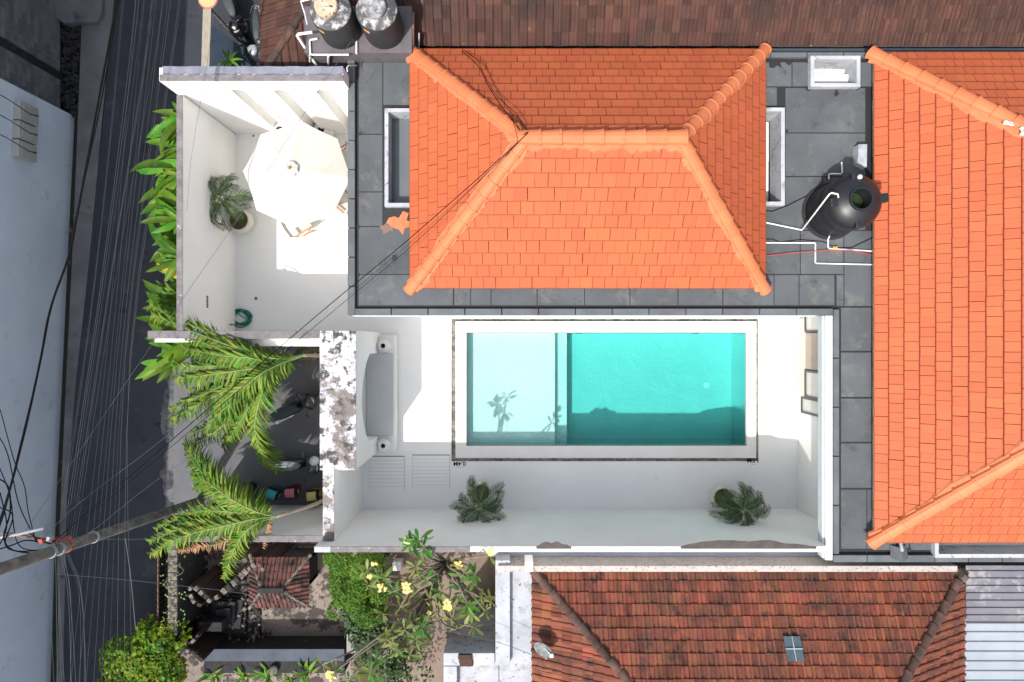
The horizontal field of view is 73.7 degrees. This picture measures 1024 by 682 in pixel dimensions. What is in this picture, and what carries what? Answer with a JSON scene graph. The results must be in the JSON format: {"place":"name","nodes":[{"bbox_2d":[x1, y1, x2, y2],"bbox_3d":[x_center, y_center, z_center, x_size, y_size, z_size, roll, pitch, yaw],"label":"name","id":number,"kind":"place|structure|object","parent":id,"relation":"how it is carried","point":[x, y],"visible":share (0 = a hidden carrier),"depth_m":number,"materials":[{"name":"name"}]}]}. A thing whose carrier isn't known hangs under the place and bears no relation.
{"place":"outdoors","nodes":[
{"label":"outdoors","id":0,"kind":"place"},
{"bbox_2d":[56,0,113,681],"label":"pavement","id":1,"kind":"structure","parent":0,"point":[94,41],"depth_m":20.37,"materials":[{"name":"concrete"}]},
{"bbox_2d":[51,28,173,681],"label":"gutter bed","id":2,"kind":"object","parent":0,"point":[57,527],"depth_m":20.66,"materials":[{"name":"concrete"}]},
{"bbox_2d":[0,0,74,681],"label":"street building","id":3,"kind":"structure","parent":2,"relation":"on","point":[35,199],"depth_m":19.34,"materials":[{"name":"concrete"}]},
{"bbox_2d":[0,134,36,162],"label":"meter box","id":4,"kind":"object","parent":3,"relation":"attached to","point":[23,150],"visible":1,"depth_m":18.34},
{"bbox_2d":[0,115,37,144],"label":"meter box","id":5,"kind":"object","parent":3,"relation":"attached to","point":[24,132],"visible":0.95,"depth_m":18.31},
{"bbox_2d":[0,94,38,126],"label":"meter box","id":6,"kind":"object","parent":3,"relation":"attached to","point":[24,112],"visible":0.94,"depth_m":18.31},
{"bbox_2d":[59,22,81,119],"bbox_3d":[-13.201,-8.221,20.520,0.867,0.406,3.071,0,90,0],"label":"rubble","id":7,"kind":"object","parent":2,"relation":"on","point":[68,36],"visible":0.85,"depth_m":20.44,"materials":[{"name":"black stone"}]},
{"bbox_2d":[56,0,104,28],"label":"concrete ramp","id":8,"kind":"structure","parent":2,"relation":"on","point":[71,13],"depth_m":20.20,"materials":[{"name":"concrete"}]},
{"bbox_2d":[63,0,173,681],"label":"road","id":9,"kind":"structure","parent":0,"point":[142,409],"depth_m":20.40,"materials":[{"name":"asphalt"}]},
{"bbox_2d":[159,372,173,501],"bbox_3d":[-10.318,2.658,20.403,0.440,0.014,4.303,0,90,0],"label":"road edge","id":10,"kind":"object","parent":9,"relation":"on","point":[167,428],"visible":0.81,"depth_m":20.40,"materials":[{"name":"concrete"}]},
{"bbox_2d":[101,1,162,676],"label":"overhead wire","id":11,"kind":"object","parent":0,"point":[122,344],"visible":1,"depth_m":13.10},
{"bbox_2d":[116,0,170,672],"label":"overhead wire","id":12,"kind":"object","parent":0,"point":[127,337],"visible":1,"depth_m":13.47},
{"bbox_2d":[123,0,180,681],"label":"overhead wire","id":13,"kind":"object","parent":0,"point":[133,333],"visible":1,"depth_m":13.51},
{"bbox_2d":[127,3,178,656],"bbox_3d":[-7.487,-0.066,13.915,0.616,0.135,20.589,4,90,0],"label":"overhead wire","id":14,"kind":"object","parent":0,"point":[133,324],"visible":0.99,"depth_m":13.94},
{"bbox_2d":[174,0,259,112],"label":"yard ground","id":15,"kind":"structure","parent":0,"point":[188,43],"depth_m":20.40,"materials":[{"name":"concrete"}]},
{"bbox_2d":[198,0,242,66],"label":"board with round plate","id":16,"kind":"object","parent":15,"relation":"on","point":[208,6],"visible":0.78,"depth_m":18.10,"materials":[{"name":"wood"}]},
{"bbox_2d":[212,26,251,66],"bbox_3d":[-7.821,-8.235,19.225,1.242,0.050,1.296,0,90,0],"label":"dark tarpaulin","id":17,"kind":"object","parent":15,"relation":"on","point":[221,41],"visible":0.57,"depth_m":19.20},
{"bbox_2d":[218,0,252,46],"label":"parked scooter","id":18,"kind":"object","parent":15,"relation":"on","point":[238,26],"visible":0.88,"depth_m":19.64,"materials":[{"name":"metal"}]},
{"bbox_2d":[236,5,259,65],"bbox_3d":[-7.369,-8.735,19.770,0.764,1.242,1.912,-2,90,5],"label":"parked scooter","id":19,"kind":"object","parent":15,"relation":"on","point":[253,51],"visible":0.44,"depth_m":19.60,"materials":[{"name":"metal"}]},
{"bbox_2d":[174,342,322,507],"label":"carport floor","id":20,"kind":"structure","parent":0,"point":[297,434],"depth_m":20.37,"materials":[{"name":"concrete"}]},
{"bbox_2d":[0,497,202,575],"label":"utility pole","id":21,"kind":"object","parent":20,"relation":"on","point":[28,559],"visible":0.94,"depth_m":14.57,"materials":[{"name":"concrete"}]},
{"bbox_2d":[0,0,117,520],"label":"overhead cable","id":22,"kind":"object","parent":21,"relation":"attached to","point":[89,148],"visible":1,"depth_m":13.17,"materials":[{"name":"rubber"}]},
{"bbox_2d":[0,0,119,525],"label":"overhead cable","id":23,"kind":"object","parent":21,"relation":"attached to","point":[69,248],"visible":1,"depth_m":13.12,"materials":[{"name":"rubber"}]},
{"bbox_2d":[61,1,135,548],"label":"overhead wire","id":24,"kind":"object","parent":21,"relation":"attached to","point":[102,271],"visible":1,"depth_m":13.44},
{"bbox_2d":[64,3,138,545],"bbox_3d":[-7.908,-2.810,13.526,0.333,0.554,14.200,8,90,0],"label":"overhead wire","id":25,"kind":"object","parent":21,"relation":"attached to","point":[104,270],"visible":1,"depth_m":13.36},
{"bbox_2d":[69,0,152,546],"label":"overhead wire","id":26,"kind":"object","parent":21,"relation":"attached to","point":[111,270],"visible":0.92,"depth_m":13.86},
{"bbox_2d":[26,42,350,529],"bbox_3d":[-6.821,-1.358,14.505,0.349,1.218,12.126,32,90,0],"label":"overhead wire","id":27,"kind":"object","parent":21,"relation":"attached to","point":[193,283],"visible":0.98,"depth_m":14.87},
{"bbox_2d":[61,142,518,538],"bbox_3d":[-4.519,0.068,14.010,12.358,0.611,0.092,-41,90,0],"label":"service cable","id":28,"kind":"object","parent":21,"relation":"attached to","point":[292,345],"visible":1,"depth_m":14.12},
{"bbox_2d":[58,574,531,654],"bbox_3d":[-4.467,6.304,15.351,10.281,2.511,0.296,15,90,0],"label":"overhead wire","id":29,"kind":"object","parent":21,"relation":"attached to","point":[292,603],"visible":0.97,"depth_m":16.20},
{"bbox_2d":[135,337,193,382],"bbox_3d":[-9.240,0.456,19.010,1.421,2.683,1.298,0,90,0],"label":"broadleaf plant","id":30,"kind":"object","parent":20,"relation":"on","point":[170,354],"visible":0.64,"depth_m":17.84,"materials":[{"name":"green plant"}]},
{"bbox_2d":[144,435,322,582],"bbox_3d":[-7.315,4.623,18.328,3.843,4.099,3.261,28,90,0],"label":"feather palm","id":31,"kind":"object","parent":20,"relation":"on","point":[242,512],"visible":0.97,"depth_m":16.68,"materials":[{"name":"green plant"}]},
{"bbox_2d":[147,300,319,475],"bbox_3d":[-7.726,1.250,18.371,4.742,4.001,3.442,20,90,0],"label":"feather palm","id":32,"kind":"object","parent":20,"relation":"on","point":[254,395],"visible":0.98,"depth_m":16.89,"materials":[{"name":"green plant"}]},
{"bbox_2d":[152,505,322,541],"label":"carport south wall","id":33,"kind":"structure","parent":20,"relation":"on","point":[305,525],"depth_m":17.84,"materials":[{"name":"white paint"}]},
{"bbox_2d":[265,485,283,500],"bbox_3d":[-6.962,4.434,20.023,0.394,0.690,0.330,20,90,0],"label":"swing lid bin","id":34,"kind":"object","parent":20,"relation":"on","point":[275,492],"visible":0.92,"depth_m":19.76,"materials":[{"name":"plastic"}]},
{"bbox_2d":[265,393,319,423],"bbox_3d":[-6.240,1.911,19.741,1.912,1.242,0.764,-24,95,0],"label":"parked scooter","id":35,"kind":"object","parent":20,"relation":"on","point":[293,408],"visible":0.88,"depth_m":19.59,"materials":[{"name":"metal"}]},
{"bbox_2d":[284,484,300,497],"bbox_3d":[-6.425,4.397,20.023,0.394,0.690,0.330,-3,90,0],"label":"swing lid bin","id":36,"kind":"object","parent":20,"relation":"on","point":[293,491],"visible":1,"depth_m":19.75,"materials":[{"name":"plastic"}]},
{"bbox_2d":[271,452,319,482],"bbox_3d":[-6.157,3.591,19.741,1.912,1.242,0.764,2,95,0],"label":"parked scooter","id":37,"kind":"object","parent":20,"relation":"on","point":[293,463],"visible":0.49,"depth_m":19.60,"materials":[{"name":"metal"}]},
{"bbox_2d":[293,346,319,366],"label":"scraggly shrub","id":38,"kind":"object","parent":20,"relation":"on","point":[315,350],"visible":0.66,"depth_m":18.38,"materials":[{"name":"green plant"}]},
{"bbox_2d":[306,487,322,501],"bbox_3d":[-5.795,4.490,20.023,0.394,0.690,0.330,-5,90,0],"label":"swing lid bin","id":39,"kind":"object","parent":20,"relation":"on","point":[314,494],"visible":0.98,"depth_m":19.75,"materials":[{"name":"plastic"}]},
{"bbox_2d":[174,508,357,681],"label":"garden ground","id":40,"kind":"structure","parent":0,"point":[321,625],"depth_m":20.40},
{"bbox_2d":[97,612,191,681],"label":"leafy street bush","id":41,"kind":"object","parent":40,"relation":"on","point":[154,648],"visible":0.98,"depth_m":18.38,"materials":[{"name":"green plant"}]},
{"bbox_2d":[168,542,207,634],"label":"mossy street wall","id":42,"kind":"structure","parent":40,"relation":"on","point":[193,564],"depth_m":18.89,"materials":[{"name":"black stone"}]},
{"bbox_2d":[172,614,209,645],"bbox_3d":[-8.992,8.210,19.558,0.845,1.684,0.389,0,90,0],"label":"stone gate crest","id":43,"kind":"object","parent":40,"relation":"on","point":[195,633],"visible":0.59,"depth_m":19.23,"materials":[{"name":"stone"}]},
{"bbox_2d":[182,581,210,606],"bbox_3d":[-8.834,7.080,19.564,0.725,1.672,0.232,26,90,0],"label":"stone gate crest","id":44,"kind":"object","parent":40,"relation":"on","point":[194,596],"visible":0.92,"depth_m":18.84,"materials":[{"name":"stone"}]},
{"bbox_2d":[184,631,227,661],"bbox_3d":[-8.741,8.632,19.566,0.588,1.667,0.144,33,90,0],"label":"stone gate crest","id":45,"kind":"object","parent":40,"relation":"on","point":[204,645],"visible":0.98,"depth_m":19.31,"materials":[{"name":"tile"}]},
{"bbox_2d":[187,563,237,602],"bbox_3d":[-8.403,6.861,19.457,0.916,1.885,0.286,30,90,0],"label":"stone gate crest","id":46,"kind":"object","parent":40,"relation":"on","point":[217,583],"visible":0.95,"depth_m":19.08,"materials":[{"name":"stone"}]},
{"bbox_2d":[198,612,229,630],"bbox_3d":[-8.600,8.127,19.895,0.700,0.990,0.280,0,90,0],"label":"stone altar","id":47,"kind":"object","parent":40,"relation":"on","point":[217,623],"visible":0.66,"depth_m":19.44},
{"bbox_2d":[177,579,260,647],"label":"shrine terrace","id":48,"kind":"structure","parent":40,"relation":"on","point":[258,617],"depth_m":20.32,"materials":[{"name":"black stone"}]},
{"bbox_2d":[156,553,168,622],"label":"rusty gate","id":49,"kind":"structure","parent":48,"relation":"on","point":[157,589],"depth_m":18.89,"materials":[{"name":"metal"}]},
{"bbox_2d":[196,551,264,641],"bbox_3d":[-8.625,7.580,20.145,2.718,0.446,2.823,0,90,0],"label":"stone debris","id":50,"kind":"object","parent":48,"relation":"on","point":[256,632],"visible":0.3,"depth_m":20.09,"materials":[{"name":"stone"}]},
{"bbox_2d":[201,584,253,633],"bbox_3d":[-8.492,8.011,20.101,1.500,0.598,1.400,-6,90,0],"label":"stepped stone base","id":51,"kind":"object","parent":40,"relation":"on","point":[224,606],"visible":0.48,"depth_m":20.05,"materials":[{"name":"stone"}]},
{"bbox_2d":[224,542,272,563],"bbox_3d":[-7.591,6.013,19.614,0.871,1.571,0.360,10,90,0],"label":"stone gate crest","id":52,"kind":"object","parent":40,"relation":"on","point":[255,549],"visible":0.48,"depth_m":19.43,"materials":[{"name":"stone"}]},
{"bbox_2d":[221,542,289,594],"bbox_3d":[-7.289,6.390,19.364,1.382,2.072,0.387,-33,90,0],"label":"stone gate crest","id":53,"kind":"object","parent":40,"relation":"on","point":[276,549],"visible":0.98,"depth_m":18.50,"materials":[{"name":"stone"}]},
{"bbox_2d":[253,663,281,681],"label":"yard plant","id":54,"kind":"object","parent":40,"relation":"on","point":[265,674],"visible":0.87,"depth_m":19.45,"materials":[{"name":"green plant"}]},
{"bbox_2d":[204,636,351,672],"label":"yard wall","id":55,"kind":"structure","parent":40,"relation":"on","point":[226,655],"depth_m":19.51,"materials":[{"name":"concrete"}]},
{"bbox_2d":[248,548,316,609],"bbox_3d":[-6.309,6.547,19.225,1.764,2.350,1.540,0,90,0],"label":"shrine","id":56,"kind":"object","parent":40,"relation":"on","point":[289,575],"visible":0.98,"depth_m":18.39,"materials":[{"name":"tile"}]},
{"bbox_2d":[290,659,316,681],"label":"yard plant","id":57,"kind":"object","parent":40,"relation":"on","point":[305,674],"visible":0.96,"depth_m":19.41,"materials":[{"name":"green plant"}]},
{"bbox_2d":[444,553,532,681],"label":"white flat roof annex","id":58,"kind":"object","parent":40,"relation":"on","point":[509,623],"visible":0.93,"depth_m":17.15,"materials":[{"name":"paint"}]},
{"bbox_2d":[458,653,472,666],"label":"stacked tiles","id":59,"kind":"object","parent":58,"relation":"on","point":[465,659],"visible":1,"depth_m":16.88,"materials":[{"name":"brown ceramic"}]},
{"bbox_2d":[314,508,826,551],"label":"courtyard south wall","id":60,"kind":"structure","parent":40,"relation":"on","point":[576,530],"depth_m":17.78,"materials":[{"name":"white paint"}]},
{"bbox_2d":[536,541,570,548],"bbox_3d":[1.002,4.886,16.337,0.842,0.056,0.197,0,90,0],"label":"fibre strip","id":61,"kind":"object","parent":60,"relation":"on","point":[553,545],"visible":1,"depth_m":16.34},
{"bbox_2d":[681,540,816,548],"bbox_3d":[5.669,4.868,16.338,3.259,0.054,0.234,0,90,0],"label":"fibre strip","id":62,"kind":"object","parent":60,"relation":"on","point":[735,544],"visible":1,"depth_m":16.34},
{"bbox_2d":[492,552,956,571],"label":"party wall","id":63,"kind":"structure","parent":40,"relation":"on","point":[679,562],"depth_m":17.04,"materials":[{"name":"paint"}]},
{"bbox_2d":[954,562,1023,681],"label":"corrugated lean to roof","id":64,"kind":"object","parent":40,"relation":"on","point":[994,622],"visible":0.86,"depth_m":17.18,"materials":[{"name":"metal"}]},
{"bbox_2d":[358,552,383,681],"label":"soil","id":65,"kind":"structure","parent":0,"point":[363,677],"depth_m":20.38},
{"bbox_2d":[339,606,371,631],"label":"shaded shrub","id":66,"kind":"object","parent":65,"relation":"on","point":[350,625],"visible":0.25,"depth_m":18.69,"materials":[{"name":"green plant"}]},
{"bbox_2d":[322,552,392,628],"bbox_3d":[-4.143,6.497,18.770,1.875,3.261,2.503,0,90,0],"label":"green hedge","id":67,"kind":"object","parent":65,"relation":"on","point":[343,568],"visible":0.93,"depth_m":17.92,"materials":[{"name":"green plant"}]},
{"bbox_2d":[344,603,405,666],"bbox_3d":[-3.951,8.279,19.478,1.350,1.828,2.106,-42,90,0],"label":"shaded shrub","id":68,"kind":"object","parent":65,"relation":"on","point":[376,631],"visible":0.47,"depth_m":18.88,"materials":[{"name":"green plant"}]},
{"bbox_2d":[384,552,495,681],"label":"yard floor","id":69,"kind":"structure","parent":0,"point":[434,652],"depth_m":20.39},
{"bbox_2d":[371,650,433,681],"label":"shaded shrub","id":70,"kind":"object","parent":69,"relation":"on","point":[396,669],"visible":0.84,"depth_m":19.12,"materials":[{"name":"green plant"}]},
{"bbox_2d":[312,528,497,681],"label":"plumeria tree","id":71,"kind":"object","parent":69,"relation":"on","point":[434,573],"visible":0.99,"depth_m":17.06,"materials":[{"name":"green plant"}]},
{"bbox_2d":[235,124,802,508],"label":"pool deck","id":72,"kind":"structure","parent":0,"point":[291,283],"depth_m":20.10,"materials":[{"name":"white paint"}]},
{"bbox_2d":[177,95,235,330],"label":"terrace wall","id":73,"kind":"structure","parent":72,"relation":"on","point":[209,298],"depth_m":17.91,"materials":[{"name":"white paint"}]},
{"bbox_2d":[208,172,253,233],"bbox_3d":[-7.784,-3.830,19.146,1.790,1.906,1.660,0,90,0],"label":"potted palm","id":74,"kind":"object","parent":72,"relation":"on","point":[244,224],"visible":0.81,"depth_m":18.49,"materials":[{"name":"plant"}]},
{"bbox_2d":[148,331,319,345],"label":"terrace south wall","id":75,"kind":"structure","parent":72,"relation":"on","point":[276,338],"depth_m":16.82,"materials":[{"name":"white paint"}]},
{"bbox_2d":[159,66,348,133],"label":"niche wall","id":76,"kind":"structure","parent":72,"relation":"on","point":[248,99],"depth_m":16.89,"materials":[{"name":"white paint"}]},
{"bbox_2d":[243,120,347,227],"bbox_3d":[-5.645,-4.375,18.649,2.624,2.899,2.624,26,90,0],"label":"parasol","id":77,"kind":"object","parent":72,"relation":"on","point":[304,181],"visible":0.96,"depth_m":17.75,"materials":[{"name":"white fabric"}]},
{"bbox_2d":[280,221,316,237],"bbox_3d":[-6.136,-3.327,19.642,0.673,0.893,0.584,-32,90,0],"label":"terrace chair","id":78,"kind":"object","parent":72,"relation":"on","point":[302,229],"visible":0.52,"depth_m":19.66,"materials":[{"name":"white wood"}]},
{"bbox_2d":[323,464,362,540],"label":"courtyard west wall","id":79,"kind":"structure","parent":72,"relation":"on","point":[342,499],"depth_m":17.48,"materials":[{"name":"white paint"}]},
{"bbox_2d":[320,331,397,469],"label":"courtyard bench wall","id":80,"kind":"structure","parent":72,"relation":"on","point":[358,395],"depth_m":16.82,"materials":[{"name":"white paint"}]},
{"bbox_2d":[369,456,403,489],"bbox_3d":[-3.684,3.882,20.089,1.036,0.021,0.999,0,90,0],"label":"deck hatch","id":81,"kind":"object","parent":72,"relation":"on","point":[386,472],"visible":0.96,"depth_m":20.08,"materials":[{"name":"white paint"}]},
{"bbox_2d":[412,455,449,488],"bbox_3d":[-2.384,3.844,20.089,1.112,0.021,0.999,0,90,0],"label":"deck hatch","id":82,"kind":"object","parent":72,"relation":"on","point":[430,471],"visible":1,"depth_m":20.08,"materials":[{"name":"white paint"}]},
{"bbox_2d":[449,475,506,522],"bbox_3d":[-0.943,4.494,19.242,1.636,1.715,1.527,0,90,0],"label":"potted palm","id":83,"kind":"object","parent":72,"relation":"on","point":[481,491],"visible":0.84,"depth_m":18.66,"materials":[{"name":"plant"}]},
{"bbox_2d":[452,318,757,460],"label":"swimming pool","id":84,"kind":"structure","parent":72,"relation":"in","point":[604,389],"depth_m":20.54,"materials":[{"name":"liquid"}]},
{"bbox_2d":[348,43,1023,561],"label":"pool villa","id":85,"kind":"object","parent":72,"relation":"on","point":[624,183],"visible":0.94,"depth_m":16.07,"materials":[{"name":"tile"}]},
{"bbox_2d":[52,132,527,542],"bbox_3d":[-4.464,-0.076,13.853,12.610,0.388,0.093,-41,90,0],"label":"service cable","id":86,"kind":"object","parent":85,"relation":"attached to","point":[526,133],"visible":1,"depth_m":13.89,"materials":[{"name":"rubber"}]},
{"bbox_2d":[802,172,888,239],"bbox_3d":[7.758,-3.161,15.893,1.400,1.510,1.392,0,90,0],"label":"black water tank","id":87,"kind":"object","parent":85,"relation":"on","point":[858,202],"visible":1,"depth_m":15.37,"materials":[{"name":"plastic"}]},
{"bbox_2d":[853,144,866,169],"bbox_3d":[8.413,-4.453,16.515,0.229,0.270,0.550,0,90,0],"label":"vent box","id":88,"kind":"object","parent":85,"relation":"on","point":[859,156],"visible":1,"depth_m":16.38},
{"bbox_2d":[890,543,908,561],"bbox_3d":[9.382,5.091,16.655,0.430,0.490,0.512,0,90,0],"label":"wrapped outlet","id":89,"kind":"object","parent":85,"relation":"attached to","point":[899,552],"visible":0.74,"depth_m":16.51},
{"bbox_2d":[708,481,770,525],"bbox_3d":[6.253,4.601,19.147,1.727,1.904,1.427,0,90,0],"label":"potted palm","id":90,"kind":"object","parent":72,"relation":"on","point":[722,496],"visible":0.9,"depth_m":18.48,"materials":[{"name":"plant"}]},
{"bbox_2d":[798,315,824,519],"bbox_3d":[8.480,2.032,18.450,0.180,3.300,5.806,0,90,0],"label":"stair window wall","id":91,"kind":"structure","parent":72,"relation":"on","point":[807,425],"depth_m":19.39,"materials":[{"name":"white paint"}]},
{"bbox_2d":[801,396,817,416],"bbox_3d":[8.430,1.846,18.375,0.080,2.950,0.476,0,90,0],"label":"window frame","id":92,"kind":"structure","parent":91,"relation":"in","point":[809,406],"depth_m":19.32,"materials":[{"name":"glass"}]},
{"bbox_2d":[804,370,817,399],"bbox_3d":[8.430,1.221,18.250,0.080,2.700,0.784,0,90,0],"label":"window frame","id":93,"kind":"structure","parent":91,"relation":"in","point":[810,376],"depth_m":19.19,"materials":[{"name":"glass"}]},
{"bbox_2d":[804,315,824,331],"bbox_3d":[8.430,-0.561,18.250,0.080,2.700,0.621,0,90,0],"label":"window frame","id":94,"kind":"structure","parent":91,"relation":"in","point":[810,323],"depth_m":19.19,"materials":[{"name":"glass"}]},
{"bbox_2d":[258,0,1023,73],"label":"neighbour house","id":95,"kind":"structure","parent":0,"point":[807,26],"depth_m":16.49,"materials":[{"name":"tile"}]},
{"bbox_2d":[304,6,415,65],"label":"tank platform","id":96,"kind":"structure","parent":95,"relation":"on","point":[367,51],"depth_m":16.10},
{"bbox_2d":[310,0,360,48],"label":"old water tank","id":97,"kind":"object","parent":96,"relation":"on","point":[337,24],"visible":0.98,"depth_m":15.09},
{"bbox_2d":[356,0,403,48],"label":"old water tank","id":98,"kind":"object","parent":96,"relation":"on","point":[381,24],"visible":1,"depth_m":15.09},
{"bbox_2d":[530,562,968,681],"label":"neighbour house","id":99,"kind":"structure","parent":0,"point":[748,626],"depth_m":16.41,"materials":[{"name":"tile"}]},
{"bbox_2d":[534,642,552,659],"bbox_3d":[0.786,7.469,16.532,0.371,0.680,0.612,-40,90,0],"label":"satellite dish","id":100,"kind":"object","parent":99,"relation":"on","point":[542,649],"visible":1,"depth_m":16.43,"materials":[{"name":"white metal"}]},
{"bbox_2d":[865,45,1023,549],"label":"wing house","id":101,"kind":"structure","parent":0,"point":[948,321],"depth_m":15.53,"materials":[{"name":"orange tile"}]},
{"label":"planting bed","id":102,"kind":"structure","parent":0,"visible":0},
{"bbox_2d":[130,159,176,195],"bbox_3d":[-9.402,-4.358,19.044,1.403,2.614,1.087,0,90,0],"label":"broadleaf plant","id":103,"kind":"object","parent":102,"relation":"on","point":[169,166],"visible":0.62,"depth_m":17.98,"materials":[{"name":"green plant"}]},
{"bbox_2d":[135,307,176,352],"bbox_3d":[-9.399,-0.500,19.110,1.219,2.483,1.571,-36,90,0],"label":"broadleaf plant","id":104,"kind":"object","parent":102,"relation":"on","point":[153,326],"visible":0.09,"depth_m":18.00,"materials":[{"name":"green plant"}]},
{"bbox_2d":[139,175,176,218],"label":"broadleaf plant","id":105,"kind":"object","parent":102,"relation":"on","point":[153,204],"visible":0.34,"depth_m":18.20,"materials":[{"name":"green plant"}]},
{"bbox_2d":[141,188,176,234],"bbox_3d":[-9.203,-3.296,18.994,1.377,2.714,1.294,32,90,0],"label":"broadleaf plant","id":106,"kind":"object","parent":102,"relation":"on","point":[165,217],"visible":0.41,"depth_m":17.80,"materials":[{"name":"green plant"}]},
{"bbox_2d":[142,279,176,330],"bbox_3d":[-9.205,-0.958,19.012,1.162,2.678,1.678,-25,90,0],"label":"broadleaf plant","id":107,"kind":"object","parent":102,"relation":"on","point":[159,291],"visible":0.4,"depth_m":17.90,"materials":[{"name":"green plant"}]},
{"bbox_2d":[146,223,176,281],"bbox_3d":[-9.345,-2.304,19.006,1.613,2.690,1.138,44,90,0],"label":"broadleaf plant","id":108,"kind":"object","parent":102,"relation":"on","point":[168,259],"visible":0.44,"depth_m":17.82,"materials":[{"name":"green plant"}]},
{"bbox_2d":[146,138,176,175],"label":"broadleaf plant","id":109,"kind":"object","parent":102,"relation":"on","point":[170,153],"visible":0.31,"depth_m":18.06,"materials":[{"name":"green plant"}]},
{"bbox_2d":[147,102,176,155],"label":"broadleaf plant","id":110,"kind":"object","parent":102,"relation":"on","point":[168,127],"visible":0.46,"depth_m":17.82,"materials":[{"name":"green plant"}]},
{"bbox_2d":[149,228,176,262],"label":"broadleaf plant","id":111,"kind":"object","parent":102,"relation":"on","point":[170,236],"visible":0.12,"depth_m":18.21,"materials":[{"name":"green plant"}]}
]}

